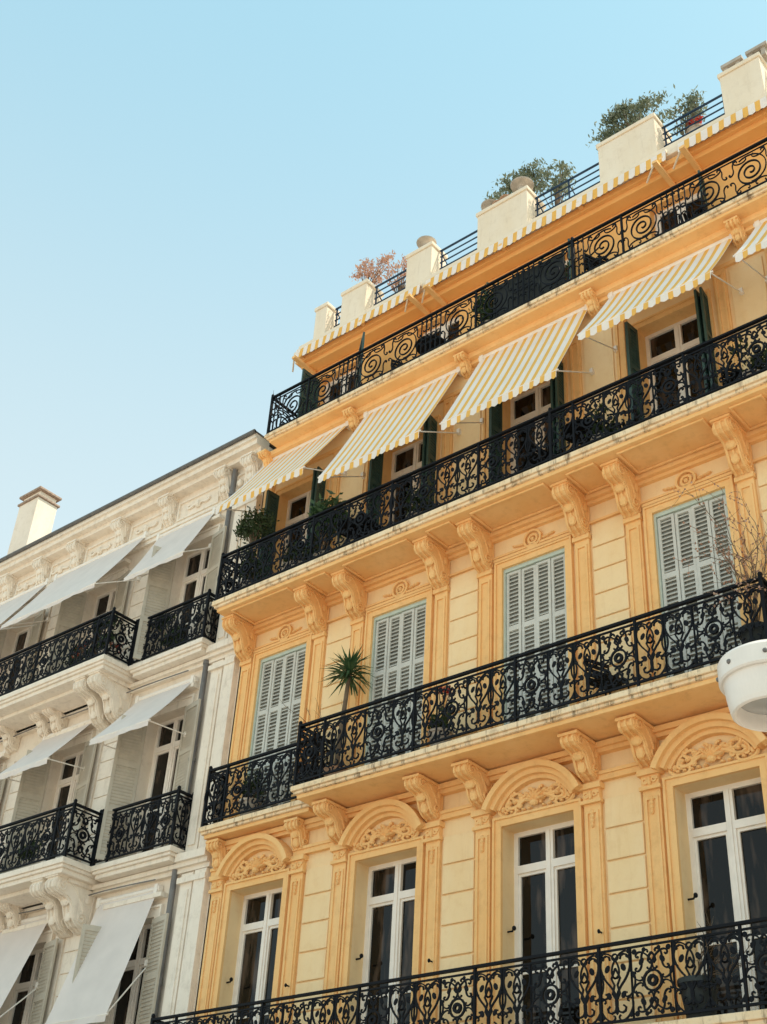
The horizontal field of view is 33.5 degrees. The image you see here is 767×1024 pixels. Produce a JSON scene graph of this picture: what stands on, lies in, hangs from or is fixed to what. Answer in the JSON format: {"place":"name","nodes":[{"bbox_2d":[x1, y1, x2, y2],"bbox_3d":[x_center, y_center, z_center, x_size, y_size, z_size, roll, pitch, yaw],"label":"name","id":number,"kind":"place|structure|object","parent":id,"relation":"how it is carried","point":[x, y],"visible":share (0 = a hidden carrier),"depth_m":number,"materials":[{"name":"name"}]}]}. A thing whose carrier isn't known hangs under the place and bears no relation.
{"place":"outdoors","nodes":[
{"label":"outdoors","id":0,"kind":"place"},
{"bbox_2d":[0,447,272,1023],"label":"walls","id":1,"kind":"structure","parent":0,"point":[31,741],"depth_m":26.63,"materials":[{"name":"white paint"}]},
{"bbox_2d":[0,913,46,1017],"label":"white awning","id":2,"kind":"object","parent":1,"relation":"attached to","point":[16,948],"visible":0.89,"depth_m":23.79,"materials":[{"name":"white fabric"}]},
{"bbox_2d":[0,578,51,629],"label":"white awning","id":3,"kind":"object","parent":1,"relation":"attached to","point":[10,607],"visible":0.94,"depth_m":30.28,"materials":[{"name":"white fabric"}]},
{"bbox_2d":[0,719,90,781],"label":"white awning","id":4,"kind":"object","parent":1,"relation":"attached to","point":[41,752],"visible":0.94,"depth_m":25.93,"materials":[{"name":"white fabric"}]},
{"bbox_2d":[0,670,132,938],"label":"scroll brackets","id":5,"kind":"object","parent":1,"relation":"attached to","point":[69,907],"visible":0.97,"depth_m":25.32,"materials":[{"name":"white stone"}]},
{"bbox_2d":[0,531,150,628],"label":"white awning","id":6,"kind":"object","parent":1,"relation":"attached to","point":[87,575],"visible":1,"depth_m":28.39,"materials":[{"name":"white fabric"}]},
{"bbox_2d":[45,883,162,1023],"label":"white awning","id":7,"kind":"object","parent":1,"relation":"attached to","point":[86,996],"visible":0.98,"depth_m":21.85,"materials":[{"name":"white fabric"}]},
{"bbox_2d":[3,548,209,1023],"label":"windows","id":8,"kind":"structure","parent":1,"relation":"attached to","point":[124,1010],"depth_m":24.56,"materials":[{"name":"white glass"}]},
{"bbox_2d":[0,637,213,908],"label":"balcony slabs","id":9,"kind":"structure","parent":1,"relation":"attached to","point":[54,691],"depth_m":25.01,"materials":[{"name":"white stone"}]},
{"bbox_2d":[0,799,101,872],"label":"balcony railing","id":10,"kind":"object","parent":9,"relation":"on","point":[46,837],"visible":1,"depth_m":23.79,"materials":[{"name":"black metal"}]},
{"bbox_2d":[16,839,43,863],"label":"flowering balcony plant","id":11,"kind":"object","parent":10,"relation":"attached to","point":[30,851],"visible":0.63,"depth_m":24.10,"materials":[{"name":"green plant"}]},
{"bbox_2d":[0,607,137,695],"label":"balcony railing","id":12,"kind":"object","parent":9,"relation":"on","point":[38,647],"visible":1,"depth_m":26.47,"materials":[{"name":"black metal"}]},
{"bbox_2d":[64,646,91,664],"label":"flowering balcony plant","id":13,"kind":"object","parent":12,"relation":"attached to","point":[75,649],"visible":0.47,"depth_m":26.35,"materials":[{"name":"green plant"}]},
{"bbox_2d":[91,614,120,632],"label":"flowering balcony plant","id":14,"kind":"object","parent":12,"relation":"attached to","point":[114,623],"visible":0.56,"depth_m":26.25,"materials":[{"name":"green plant"}]},
{"bbox_2d":[95,631,118,651],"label":"flowering balcony plant","id":15,"kind":"object","parent":12,"relation":"attached to","point":[111,637],"visible":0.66,"depth_m":25.85,"materials":[{"name":"green plant"}]},
{"bbox_2d":[91,785,193,865],"bbox_3d":[-4.388,5.799,23.291,2.181,1.110,0.450,-23,-43,33],"label":"side balcony railing","id":16,"kind":"object","parent":9,"relation":"on","point":[165,820],"visible":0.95,"depth_m":23.00,"materials":[{"name":"black metal"}]},
{"bbox_2d":[129,589,219,665],"bbox_3d":[-4.165,2.406,25.636,2.181,1.110,0.450,-23,-43,33],"label":"side balcony railing","id":17,"kind":"object","parent":9,"relation":"on","point":[197,618],"visible":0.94,"depth_m":25.36,"materials":[{"name":"black metal"}]},
{"bbox_2d":[151,613,176,630],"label":"flowering balcony plant","id":18,"kind":"object","parent":17,"relation":"attached to","point":[160,629],"visible":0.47,"depth_m":26.02,"materials":[{"name":"green plant"}]},
{"bbox_2d":[158,625,183,648],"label":"flowering balcony plant","id":19,"kind":"object","parent":17,"relation":"attached to","point":[171,638],"visible":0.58,"depth_m":25.52,"materials":[{"name":"green plant"}]},
{"bbox_2d":[0,525,226,1023],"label":"beige shutters","id":20,"kind":"object","parent":1,"relation":"attached to","point":[122,787],"visible":0.66,"depth_m":24.71,"materials":[{"name":"beige wood"}]},
{"bbox_2d":[0,433,269,1023],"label":"mouldings","id":21,"kind":"object","parent":1,"relation":"attached to","point":[193,865],"visible":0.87,"depth_m":25.54,"materials":[{"name":"white stone"}]},
{"bbox_2d":[0,429,275,562],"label":"roof and gutter","id":22,"kind":"structure","parent":1,"relation":"on","point":[150,484],"depth_m":28.80,"materials":[{"name":"metal"}]},
{"bbox_2d":[7,486,61,554],"bbox_3d":[-9.627,1.026,34.516,0.950,3.570,0.750,-23,-43,33],"label":"chimney","id":23,"kind":"object","parent":22,"relation":"on","point":[38,507],"visible":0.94,"depth_m":34.80,"materials":[{"name":"concrete"}]},
{"bbox_2d":[89,675,198,749],"bbox_3d":[-4.598,3.823,24.486,1.750,1.410,1.043,-23,-43,33],"label":"white awning","id":24,"kind":"object","parent":1,"relation":"attached to","point":[141,711],"visible":0.98,"depth_m":24.44,"materials":[{"name":"white fabric"}]},
{"bbox_2d":[124,507,218,580],"bbox_3d":[-4.477,0.703,26.935,1.900,1.550,0.792,-23,-43,33],"label":"white awning","id":25,"kind":"object","parent":1,"relation":"attached to","point":[174,543],"visible":0.92,"depth_m":26.88,"materials":[{"name":"white fabric"}]},
{"bbox_2d":[278,541,317,568],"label":"balcony shrub","id":26,"kind":"object","parent":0,"point":[296,554],"visible":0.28,"depth_m":23.53,"materials":[{"name":"green plant"}]},
{"bbox_2d":[337,518,369,542],"bbox_3d":[-0.542,0.590,22.765,0.640,0.734,0.640,-23,-43,33],"label":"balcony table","id":27,"kind":"object","parent":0,"point":[354,526],"visible":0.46,"depth_m":22.89,"materials":[{"name":"black metal"}]},
{"bbox_2d":[357,511,385,537],"bbox_3d":[-0.160,0.366,22.541,0.440,0.880,0.420,-27,-45,36],"label":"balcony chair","id":28,"kind":"object","parent":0,"point":[369,526],"visible":0.25,"depth_m":22.48,"materials":[{"name":"black metal"}]},
{"bbox_2d":[0,0,766,557],"label":"sky","id":29,"kind":"structure","parent":0,"point":[184,184],"materials":[{"name":"blue"}]},
{"bbox_2d":[392,355,402,366],"bbox_3d":[0.416,-2.752,25.214,0.420,0.880,0.440,16,-37,-17],"label":"balcony chair","id":30,"kind":"object","parent":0,"point":[396,364],"visible":0.16,"depth_m":25.51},
{"bbox_2d":[415,335,443,353],"bbox_3d":[0.922,-2.947,24.748,0.640,0.734,0.640,-23,-43,33],"label":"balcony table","id":31,"kind":"object","parent":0,"point":[428,344],"visible":0.39,"depth_m":24.85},
{"bbox_2d":[541,258,570,278],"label":"balcony shrub","id":32,"kind":"object","parent":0,"point":[566,273],"visible":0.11,"depth_m":23.13,"materials":[{"name":"green plant"}]},
{"bbox_2d":[562,419,599,444],"bbox_3d":[3.148,-0.987,20.132,0.640,0.734,0.640,-23,-43,33],"label":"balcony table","id":33,"kind":"object","parent":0,"point":[581,429],"visible":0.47,"depth_m":20.28,"materials":[{"name":"black metal"}]},
{"bbox_2d":[584,247,608,270],"bbox_3d":[3.856,-4.333,22.598,0.420,0.880,0.440,20,-38,-22],"label":"balcony chair","id":34,"kind":"object","parent":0,"point":[596,263],"visible":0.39,"depth_m":22.63,"materials":[{"name":"black metal"}]},
{"bbox_2d":[607,400,638,436],"bbox_3d":[3.732,-1.258,19.819,0.440,0.880,0.420,-8,-36,17],"label":"balcony chair","id":35,"kind":"object","parent":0,"point":[635,419],"visible":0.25,"depth_m":19.74,"materials":[{"name":"black metal"}]},
{"bbox_2d":[716,639,766,731],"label":"street lamp","id":36,"kind":"object","parent":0,"point":[741,679],"visible":1,"depth_m":9.40,"materials":[{"name":"white plastic"}]},
{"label":"pavement","id":37,"kind":"structure","parent":0,"visible":0},
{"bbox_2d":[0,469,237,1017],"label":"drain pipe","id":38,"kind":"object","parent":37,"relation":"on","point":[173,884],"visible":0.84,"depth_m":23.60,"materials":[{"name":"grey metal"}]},
{"label":"ground","id":39,"kind":"structure","parent":0,"visible":0},
{"bbox_2d":[196,135,766,1023],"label":"walls","id":40,"kind":"structure","parent":39,"relation":"on","point":[624,785],"depth_m":20.46,"materials":[{"name":"orange paint"}]},
{"bbox_2d":[215,420,350,513],"bbox_3d":[-1.962,-0.871,25.150,2.420,2.020,1.246,-23,-43,33],"label":"striped awning","id":41,"kind":"object","parent":40,"relation":"attached to","point":[286,466],"visible":0.98,"depth_m":25.01,"materials":[{"name":"white fabric"}]},
{"bbox_2d":[317,366,462,482],"bbox_3d":[0.149,-1.605,23.516,2.420,2.440,1.246,-23,-43,33],"label":"striped awning","id":42,"kind":"object","parent":40,"relation":"attached to","point":[392,424],"visible":0.99,"depth_m":23.40,"materials":[{"name":"multicoloured fabric"}]},
{"bbox_2d":[384,254,406,293],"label":"dry flowering shrub","id":43,"kind":"object","parent":40,"relation":"on","point":[391,272],"visible":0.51,"depth_m":28.68,"materials":[{"name":"pink plant"}]},
{"bbox_2d":[226,638,697,986],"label":"iron shutter stays","id":44,"kind":"object","parent":40,"relation":"attached to","point":[695,894],"visible":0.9,"depth_m":17.78,"materials":[{"name":"black metal"}]},
{"bbox_2d":[195,207,766,1023],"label":"ornamental trim","id":45,"kind":"structure","parent":40,"relation":"attached to","point":[681,737],"depth_m":19.25,"materials":[{"name":"paint"}]},
{"bbox_2d":[198,182,766,1023],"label":"balcony slabs","id":46,"kind":"structure","parent":40,"relation":"attached to","point":[662,438],"depth_m":20.01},
{"bbox_2d":[238,769,264,815],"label":"balcony shrub","id":47,"kind":"object","parent":46,"relation":"on","point":[253,786],"visible":0.46,"depth_m":21.77,"materials":[{"name":"green plant"}]},
{"bbox_2d":[238,542,267,587],"bbox_3d":[-2.469,1.135,24.261,0.628,1.280,0.602,10,-35,-9],"label":"planter","id":48,"kind":"object","parent":46,"relation":"on","point":[252,562],"visible":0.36,"depth_m":24.22,"materials":[{"name":"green plant"}]},
{"bbox_2d":[232,504,279,547],"bbox_3d":[-2.483,0.304,24.865,1.009,0.983,0.804,-23,-43,33],"label":"round box shrub","id":49,"kind":"object","parent":48,"relation":"on","point":[253,531],"visible":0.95,"depth_m":24.75,"materials":[{"name":"green plant"}]},
{"bbox_2d":[201,733,320,826],"bbox_3d":[-1.976,4.625,21.662,2.671,1.130,0.475,-23,-43,33],"label":"second floor railing","id":50,"kind":"object","parent":46,"relation":"on","point":[225,785],"visible":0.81,"depth_m":21.69,"materials":[{"name":"black metal"}]},
{"bbox_2d":[281,698,341,783],"bbox_3d":[-1.098,3.871,21.293,1.499,2.024,1.036,-11,-37,20],"label":"bare twig shrub","id":51,"kind":"object","parent":46,"relation":"on","point":[318,730],"visible":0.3,"depth_m":21.51,"materials":[{"name":"brown plant"}]},
{"bbox_2d":[306,489,351,557],"bbox_3d":[-0.973,0.309,23.364,0.943,1.780,0.854,-23,-43,33],"label":"balcony palm plant","id":52,"kind":"object","parent":46,"relation":"on","point":[319,507],"visible":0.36,"depth_m":23.47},
{"bbox_2d":[320,645,373,776],"bbox_3d":[-0.596,3.322,20.906,1.034,2.541,0.992,-23,-43,33],"label":"potted yucca palm","id":53,"kind":"object","parent":46,"relation":"on","point":[349,666],"visible":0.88,"depth_m":21.25,"materials":[{"name":"green plant"}]},
{"bbox_2d":[403,485,434,519],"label":"balcony shrub","id":54,"kind":"object","parent":46,"relation":"on","point":[414,499],"visible":0.34,"depth_m":21.93,"materials":[{"name":"green plant"}]},
{"bbox_2d":[426,703,454,745],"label":"balcony shrub","id":55,"kind":"object","parent":46,"relation":"on","point":[439,726],"visible":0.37,"depth_m":19.05,"materials":[{"name":"green plant"}]},
{"bbox_2d":[436,685,451,716],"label":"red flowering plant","id":56,"kind":"object","parent":46,"relation":"on","point":[447,692],"visible":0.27,"depth_m":19.39,"materials":[{"name":"green plant"}]},
{"bbox_2d":[150,916,766,1023],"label":"first floor railing","id":57,"kind":"object","parent":46,"relation":"on","point":[600,978],"visible":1,"depth_m":15.50,"materials":[{"name":"black metal"}]},
{"bbox_2d":[465,282,498,324],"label":"balcony shrub","id":58,"kind":"object","parent":46,"relation":"on","point":[482,312],"visible":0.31,"depth_m":23.94,"materials":[{"name":"green plant"}]},
{"bbox_2d":[214,314,766,600],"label":"third floor railing","id":59,"kind":"object","parent":46,"relation":"on","point":[228,581],"visible":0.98,"depth_m":20.67,"materials":[{"name":"black metal"}]},
{"bbox_2d":[266,137,766,433],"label":"fourth floor railing","id":60,"kind":"object","parent":46,"relation":"on","point":[308,380],"visible":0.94,"depth_m":23.19,"materials":[{"name":"black metal"}]},
{"bbox_2d":[493,249,565,317],"bbox_3d":[2.638,-4.081,23.184,1.540,1.000,0.050,-23,-43,33],"label":"balcony privacy screen","id":61,"kind":"object","parent":60,"relation":"attached to","point":[537,280],"visible":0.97,"depth_m":23.20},
{"bbox_2d":[292,571,766,785],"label":"second floor railing","id":62,"kind":"object","parent":46,"relation":"on","point":[309,741],"visible":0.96,"depth_m":18.08,"materials":[{"name":"black metal"}]},
{"bbox_2d":[529,441,563,464],"bbox_3d":[2.609,-0.816,20.567,0.420,0.880,0.440,24,-39,-26],"label":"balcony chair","id":63,"kind":"object","parent":46,"relation":"on","point":[535,454],"visible":0.24,"depth_m":20.61,"materials":[{"name":"black metal"}]},
{"bbox_2d":[583,402,619,444],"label":"balcony shrub","id":64,"kind":"object","parent":46,"relation":"on","point":[601,427],"visible":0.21,"depth_m":19.96,"materials":[{"name":"green plant"}]},
{"bbox_2d":[585,658,629,700],"bbox_3d":[3.105,2.378,17.708,0.420,0.880,0.440,20,-38,-22],"label":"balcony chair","id":65,"kind":"object","parent":46,"relation":"on","point":[605,676],"visible":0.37,"depth_m":17.74,"materials":[{"name":"black metal"}]},
{"bbox_2d":[678,191,706,223],"bbox_3d":[5.254,-4.931,21.599,0.440,0.880,0.420,-12,-38,21],"label":"balcony chair","id":66,"kind":"object","parent":46,"relation":"on","point":[689,214],"visible":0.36,"depth_m":21.52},
{"bbox_2d":[677,911,752,1018],"bbox_3d":[3.813,5.210,14.579,0.874,1.133,0.758,5,-35,-1],"label":"potted plant","id":67,"kind":"object","parent":46,"relation":"on","point":[697,990],"visible":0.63,"depth_m":14.39,"materials":[{"name":"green plant"}]},
{"bbox_2d":[666,481,766,644],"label":"bare twig shrub","id":68,"kind":"object","parent":46,"relation":"on","point":[745,634],"visible":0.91,"depth_m":16.87,"materials":[{"name":"brown plant"}]},
{"bbox_2d":[720,360,744,386],"bbox_3d":[5.259,-1.908,18.733,0.420,0.880,0.440,6,-35,-3],"label":"balcony chair","id":69,"kind":"object","parent":46,"relation":"on","point":[736,371],"visible":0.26,"depth_m":18.93,"materials":[{"name":"black metal"}]},
{"bbox_2d":[727,338,766,381],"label":"balcony shrub","id":70,"kind":"object","parent":46,"relation":"on","point":[751,360],"visible":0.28,"depth_m":18.61,"materials":[{"name":"green plant"}]},
{"bbox_2d":[205,215,766,869],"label":"scroll brackets","id":71,"kind":"object","parent":40,"relation":"attached to","point":[729,433],"visible":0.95,"depth_m":19.94,"materials":[{"name":"paint"}]},
{"bbox_2d":[256,170,717,582],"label":"open green shutters","id":72,"kind":"object","parent":40,"relation":"attached to","point":[556,394],"visible":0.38,"depth_m":22.54,"materials":[{"name":"green wood"}]},
{"bbox_2d":[245,488,741,810],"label":"closed shutters","id":73,"kind":"object","parent":40,"relation":"on","point":[535,613],"visible":0.66,"depth_m":20.02,"materials":[{"name":"grey wood"}]},
{"bbox_2d":[230,193,766,1023],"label":"windows","id":74,"kind":"structure","parent":40,"relation":"attached to","point":[728,839],"depth_m":17.89,"materials":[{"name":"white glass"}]},
{"bbox_2d":[439,304,594,429],"bbox_3d":[2.300,-2.500,21.963,2.420,2.500,1.246,-23,-43,33],"label":"striped awning","id":75,"kind":"object","parent":40,"relation":"attached to","point":[512,369],"visible":0.99,"depth_m":21.83,"materials":[{"name":"multicoloured fabric"}]},
{"bbox_2d":[293,256,766,1023],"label":"rusticated piers","id":76,"kind":"structure","parent":40,"relation":"attached to","point":[627,874],"depth_m":19.22,"materials":[{"name":"beige paint"}]},
{"bbox_2d":[294,92,766,371],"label":"roof cornice","id":77,"kind":"structure","parent":40,"relation":"on","point":[735,136],"depth_m":24.96,"materials":[{"name":"orange paint"}]},
{"bbox_2d":[292,283,429,374],"bbox_3d":[-0.595,-3.931,27.625,3.742,0.486,0.680,-23,-43,33],"label":"rolled striped awning","id":78,"kind":"object","parent":77,"relation":"attached to","point":[409,294],"visible":0.99,"depth_m":27.46,"materials":[{"name":"multicoloured fabric"}]},
{"bbox_2d":[313,52,766,338],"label":"parapet blocks","id":79,"kind":"structure","parent":40,"relation":"on","point":[744,81],"depth_m":25.88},
{"bbox_2d":[349,250,395,284],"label":"dry flowering shrub","id":80,"kind":"object","parent":79,"relation":"on","point":[368,274],"visible":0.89,"depth_m":29.02,"materials":[{"name":"pink plant"}]},
{"bbox_2d":[481,157,557,209],"bbox_3d":[2.898,-6.859,27.198,2.139,1.286,0.756,-23,-43,33],"label":"olive shrub","id":81,"kind":"object","parent":79,"relation":"on","point":[532,175],"visible":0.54,"depth_m":27.07,"materials":[{"name":"green plant"}]},
{"bbox_2d":[334,94,724,326],"bbox_3d":[3.500,-6.021,25.909,11.650,1.106,0.477,-23,-43,33],"label":"roof terrace railing","id":82,"kind":"object","parent":79,"relation":"on","point":[557,186],"visible":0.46,"depth_m":25.76,"materials":[{"name":"black metal"}]},
{"bbox_2d":[534,160,576,207],"bbox_3d":[3.583,-6.496,26.367,0.954,1.804,0.665,-23,-43,33],"label":"olive shrub","id":83,"kind":"object","parent":82,"relation":"on","point":[561,166],"visible":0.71,"depth_m":26.49,"materials":[{"name":"green plant"}]},
{"bbox_2d":[659,85,707,135],"bbox_3d":[5.829,-7.557,24.623,0.937,1.810,0.728,-2,-35,8],"label":"olive shrub","id":84,"kind":"object","parent":82,"relation":"on","point":[691,99],"visible":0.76,"depth_m":24.72,"materials":[{"name":"green plant"}]},
{"bbox_2d":[686,116,702,132],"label":"red flowering plant","id":85,"kind":"object","parent":82,"relation":"on","point":[693,127],"visible":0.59,"depth_m":24.22,"materials":[{"name":"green plant"}]},
{"bbox_2d":[416,40,766,247],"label":"chimney pots","id":86,"kind":"object","parent":79,"relation":"on","point":[517,183],"visible":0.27,"depth_m":26.57,"materials":[{"name":"ceramic"}]},
{"bbox_2d":[585,84,677,150],"bbox_3d":[4.944,-7.788,25.461,2.080,1.186,0.824,-23,-43,33],"label":"olive shrub","id":87,"kind":"object","parent":79,"relation":"on","point":[626,116],"visible":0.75,"depth_m":25.41,"materials":[{"name":"green plant"}]},
{"bbox_2d":[421,149,674,305],"bbox_3d":[3.030,-5.480,25.038,5.812,0.486,0.680,-23,-43,33],"label":"rolled striped awning","id":88,"kind":"object","parent":40,"relation":"attached to","point":[655,161],"visible":1,"depth_m":24.73,"materials":[{"name":"multicoloured fabric"}]},
{"bbox_2d":[577,234,744,352],"bbox_3d":[4.436,-3.621,20.597,2.420,1.980,1.245,-23,-43,33],"label":"striped awning","id":89,"kind":"object","parent":40,"relation":"attached to","point":[678,277],"visible":1,"depth_m":20.44,"materials":[{"name":"multicoloured fabric"}]},
{"bbox_2d":[673,94,766,172],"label":"rolled striped awning","id":90,"kind":"object","parent":40,"relation":"attached to","point":[721,124],"visible":0.98,"depth_m":22.86,"materials":[{"name":"multicoloured fabric"}]},
{"bbox_2d":[733,217,766,282],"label":"striped awning","id":91,"kind":"object","parent":40,"relation":"attached to","point":[756,240],"visible":1,"depth_m":19.20,"materials":[{"name":"white fabric"}]}
]}

